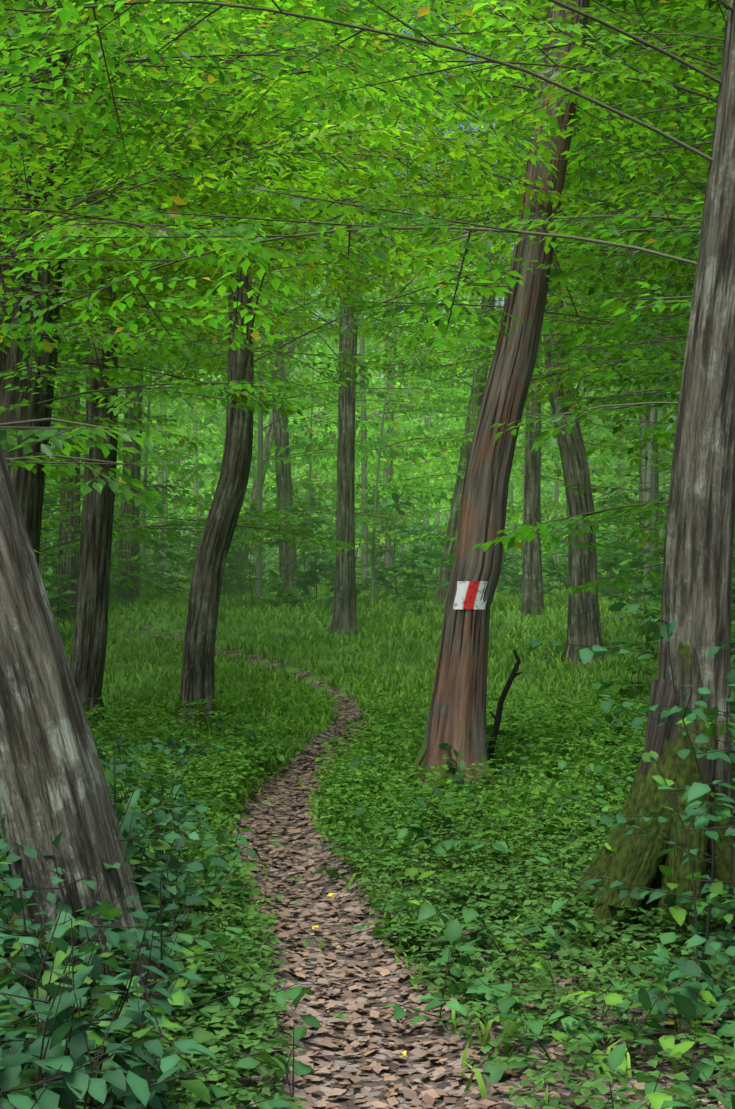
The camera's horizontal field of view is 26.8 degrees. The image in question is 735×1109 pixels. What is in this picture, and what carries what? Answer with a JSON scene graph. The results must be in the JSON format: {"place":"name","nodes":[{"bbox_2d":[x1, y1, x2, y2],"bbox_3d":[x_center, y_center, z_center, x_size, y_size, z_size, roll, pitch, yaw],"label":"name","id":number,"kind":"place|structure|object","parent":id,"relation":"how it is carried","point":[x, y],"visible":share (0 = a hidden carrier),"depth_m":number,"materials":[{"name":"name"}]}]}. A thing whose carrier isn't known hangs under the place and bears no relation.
{"place":"outdoors","nodes":[
{"label":"outdoors","id":0,"kind":"place"},
{"bbox_2d":[44,148,680,526],"bbox_3d":[-0.069,-4.583,31.385,23.439,8.456,19.084,0,-2,1],"label":"background foliage","id":1,"kind":"object","parent":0,"point":[215,467],"visible":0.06,"depth_m":23.98,"materials":[{"name":"green plant"}]},
{"bbox_2d":[0,0,734,625],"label":"tree","id":2,"kind":"object","parent":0,"point":[242,118],"depth_m":9.96,"materials":[{"name":"green plant"}]},
{"bbox_2d":[1,562,734,1108],"bbox_3d":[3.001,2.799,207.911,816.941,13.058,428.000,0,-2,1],"label":"ground","id":3,"kind":"structure","parent":0,"point":[383,1056],"depth_m":6.77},
{"bbox_2d":[0,0,68,565],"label":"tree","id":4,"kind":"object","parent":3,"relation":"on","point":[28,485],"visible":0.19,"depth_m":11.19,"materials":[{"name":"brown plant"}]},
{"bbox_2d":[55,165,80,623],"bbox_3d":[-3.635,-12.780,19.068,0.421,27.502,0.324,0,-2,1],"label":"tree","id":5,"kind":"object","parent":3,"relation":"on","point":[69,566],"visible":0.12,"depth_m":18.53,"materials":[{"name":"brown plant"}]},
{"bbox_2d":[0,444,176,1021],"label":"leaning tree","id":6,"kind":"object","parent":3,"relation":"on","point":[53,782],"visible":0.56,"depth_m":4.86,"materials":[{"name":"grey plant"}]},
{"bbox_2d":[0,913,126,1043],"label":"stems","id":7,"kind":"object","parent":6,"relation":"attached to","point":[7,971],"depth_m":4.83,"materials":[{"name":"plant"}]},
{"bbox_2d":[70,17,117,726],"bbox_3d":[-2.504,-10.579,14.105,0.530,24.516,0.430,0,-2,1],"label":"tree","id":8,"kind":"object","parent":3,"relation":"on","point":[88,655],"visible":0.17,"depth_m":13.61,"materials":[{"name":"brown plant"}]},
{"bbox_2d":[82,701,109,725],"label":"tree roots","id":9,"kind":"object","parent":8,"relation":"attached to","point":[88,707],"visible":0.08,"depth_m":13.62,"materials":[{"name":"green plant"}]},
{"bbox_2d":[116,94,146,604],"bbox_3d":[-3.161,-10.365,20.972,0.441,22.370,0.394,0,-2,1],"label":"tree","id":10,"kind":"object","parent":3,"relation":"on","point":[132,546],"visible":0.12,"depth_m":20.53,"materials":[{"name":"brown plant"}]},
{"bbox_2d":[168,300,180,574],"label":"tree","id":11,"kind":"object","parent":3,"relation":"on","point":[174,492],"visible":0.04,"depth_m":36.90,"materials":[{"name":"grey plant"}]},
{"bbox_2d":[178,0,253,727],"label":"leaning tree","id":12,"kind":"object","parent":3,"relation":"on","point":[197,679],"visible":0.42,"depth_m":13.45,"materials":[{"name":"brown plant"}]},
{"bbox_2d":[167,693,219,727],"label":"tree roots","id":13,"kind":"object","parent":12,"relation":"attached to","point":[197,705],"visible":0.12,"depth_m":13.39,"materials":[{"name":"green plant"}]},
{"bbox_2d":[216,49,224,483],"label":"tree","id":14,"kind":"object","parent":3,"relation":"on","point":[219,428],"visible":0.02,"depth_m":38.64,"materials":[{"name":"green plant"}]},
{"bbox_2d":[264,27,300,596],"bbox_3d":[-1.398,-11.023,23.941,0.823,23.735,0.373,0,-2,1],"label":"tree","id":15,"kind":"object","parent":3,"relation":"on","point":[287,561],"visible":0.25,"depth_m":23.50,"materials":[{"name":"brown plant"}]},
{"bbox_2d":[233,50,343,583],"bbox_3d":[-0.725,-11.919,25.854,3.176,25.406,0.281,0,-2,1],"label":"tree","id":16,"kind":"object","parent":3,"relation":"on","point":[269,437],"visible":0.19,"depth_m":25.46,"materials":[{"name":"grey plant"}]},
{"bbox_2d":[311,155,338,556],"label":"tree","id":17,"kind":"object","parent":3,"relation":"on","point":[322,408],"depth_m":41.79,"materials":[{"name":"green plant"}]},
{"bbox_2d":[67,652,595,1107],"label":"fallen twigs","id":18,"kind":"object","parent":3,"relation":"on","point":[413,762],"visible":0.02,"depth_m":13.29,"materials":[{"name":"brown wood"}]},
{"bbox_2d":[330,0,373,635],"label":"tree","id":19,"kind":"object","parent":3,"relation":"on","point":[344,615],"visible":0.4,"depth_m":18.75,"materials":[{"name":"brown plant"}]},
{"bbox_2d":[45,4,675,550],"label":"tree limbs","id":20,"kind":"object","parent":3,"relation":"on","point":[363,436],"depth_m":26.49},
{"bbox_2d":[45,1,679,561],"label":"foliage","id":21,"kind":"object","parent":3,"relation":"on","point":[413,455],"visible":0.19,"depth_m":26.12,"materials":[{"name":"green plant"}]},
{"bbox_2d":[48,59,683,607],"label":"trunks","id":22,"kind":"object","parent":3,"relation":"on","point":[648,481],"visible":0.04,"depth_m":24.43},
{"bbox_2d":[0,489,734,1108],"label":"shrub","id":23,"kind":"object","parent":3,"relation":"on","point":[128,1085],"depth_m":4.81,"materials":[{"name":"green plant"}]},
{"bbox_2d":[39,481,734,748],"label":"shrub leaves","id":24,"kind":"object","parent":23,"relation":"attached to","point":[431,559],"visible":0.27,"depth_m":22.29,"materials":[{"name":"green plant"}]},
{"bbox_2d":[0,0,734,633],"bbox_3d":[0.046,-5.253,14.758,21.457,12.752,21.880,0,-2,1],"label":"foliage","id":25,"kind":"object","parent":3,"relation":"on","point":[318,74],"visible":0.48,"depth_m":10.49,"materials":[{"name":"green plant"}]},
{"bbox_2d":[0,682,734,1108],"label":"herbs","id":26,"kind":"object","parent":3,"relation":"on","point":[236,774],"visible":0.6,"depth_m":6.85,"materials":[{"name":"green plant"}]},
{"bbox_2d":[1,562,734,1108],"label":"grass plant","id":27,"kind":"object","parent":3,"relation":"on","point":[241,608],"depth_m":15.80,"materials":[{"name":"green plant"}]},
{"bbox_2d":[373,89,380,522],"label":"tree","id":28,"kind":"object","parent":3,"relation":"on","point":[376,412],"depth_m":46.01,"materials":[{"name":"green plant"}]},
{"bbox_2d":[381,20,393,583],"bbox_3d":[0.340,-11.407,27.983,0.313,24.378,0.290,0,-2,1],"label":"tree","id":29,"kind":"object","parent":3,"relation":"on","point":[383,499],"visible":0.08,"depth_m":27.59,"materials":[{"name":"grey plant"}]},
{"bbox_2d":[409,14,422,545],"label":"tree","id":30,"kind":"object","parent":3,"relation":"on","point":[417,417],"depth_m":55.04,"materials":[{"name":"green plant"}]},
{"bbox_2d":[169,639,734,1108],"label":"fallen leaves","id":31,"kind":"object","parent":3,"relation":"on","point":[429,1095],"visible":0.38,"depth_m":5.44,"materials":[{"name":"brown plant"}]},
{"bbox_2d":[435,0,526,603],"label":"tree","id":32,"kind":"object","parent":3,"relation":"on","point":[445,573],"visible":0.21,"depth_m":21.79,"materials":[{"name":"brown plant"}]},
{"bbox_2d":[358,593,639,624],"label":"fallen logs","id":33,"kind":"object","parent":3,"relation":"on","point":[621,618],"visible":0.1,"depth_m":18.92,"materials":[{"name":"brown wood"}]},
{"bbox_2d":[418,0,589,795],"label":"tree trunk","id":34,"kind":"object","parent":3,"relation":"on","point":[456,720],"visible":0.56,"depth_m":10.04,"materials":[{"name":"brown wood"}]},
{"bbox_2d":[401,737,500,794],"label":"tree roots","id":35,"kind":"object","parent":34,"relation":"attached to","point":[420,761],"visible":0.06,"depth_m":9.98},
{"bbox_2d":[453,581,487,608],"bbox_3d":[0.676,0.266,10.006,0.266,0.183,0.052,0,-2,1],"label":"trail marker","id":36,"kind":"object","parent":34,"relation":"attached to","point":[468,594],"visible":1,"depth_m":9.99,"materials":[{"name":"paint"}]},
{"bbox_2d":[487,650,522,768],"bbox_3d":[0.931,1.098,10.589,0.285,0.889,0.080,0,-2,1],"label":"dead branch","id":37,"kind":"object","parent":3,"relation":"on","point":[501,700],"visible":0.77,"depth_m":10.56,"materials":[{"name":"black wood"}]},
{"bbox_2d":[520,333,543,615],"bbox_3d":[2.114,-11.589,20.145,0.333,25.015,0.320,-2,-3,43],"label":"tree","id":38,"kind":"object","parent":3,"relation":"on","point":[532,591],"visible":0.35,"depth_m":19.68,"materials":[{"name":"brown plant"}]},
{"bbox_2d":[528,0,605,664],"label":"tree","id":39,"kind":"object","parent":3,"relation":"on","point":[584,627],"visible":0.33,"depth_m":16.62,"materials":[{"name":"brown plant"}]},
{"bbox_2d":[561,639,606,664],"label":"tree roots","id":40,"kind":"object","parent":39,"relation":"attached to","point":[564,652],"visible":0.12,"depth_m":16.61,"materials":[{"name":"plant"}]},
{"bbox_2d":[637,214,660,590],"bbox_3d":[4.339,-12.832,24.223,0.430,27.426,0.445,0,-2,1],"label":"tree","id":41,"kind":"object","parent":3,"relation":"on","point":[640,479],"visible":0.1,"depth_m":23.74,"materials":[{"name":"grey plant"}]},
{"bbox_2d":[629,0,734,930],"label":"tree","id":42,"kind":"object","parent":3,"relation":"on","point":[698,563],"visible":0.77,"depth_m":6.59,"materials":[{"name":"grey plant"}]},
{"bbox_2d":[551,642,734,956],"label":"tree roots","id":43,"kind":"object","parent":42,"relation":"attached to","point":[634,859],"visible":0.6,"depth_m":6.41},
{"bbox_2d":[50,0,704,559],"label":"sky","id":44,"kind":"structure","parent":0,"point":[409,31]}
]}

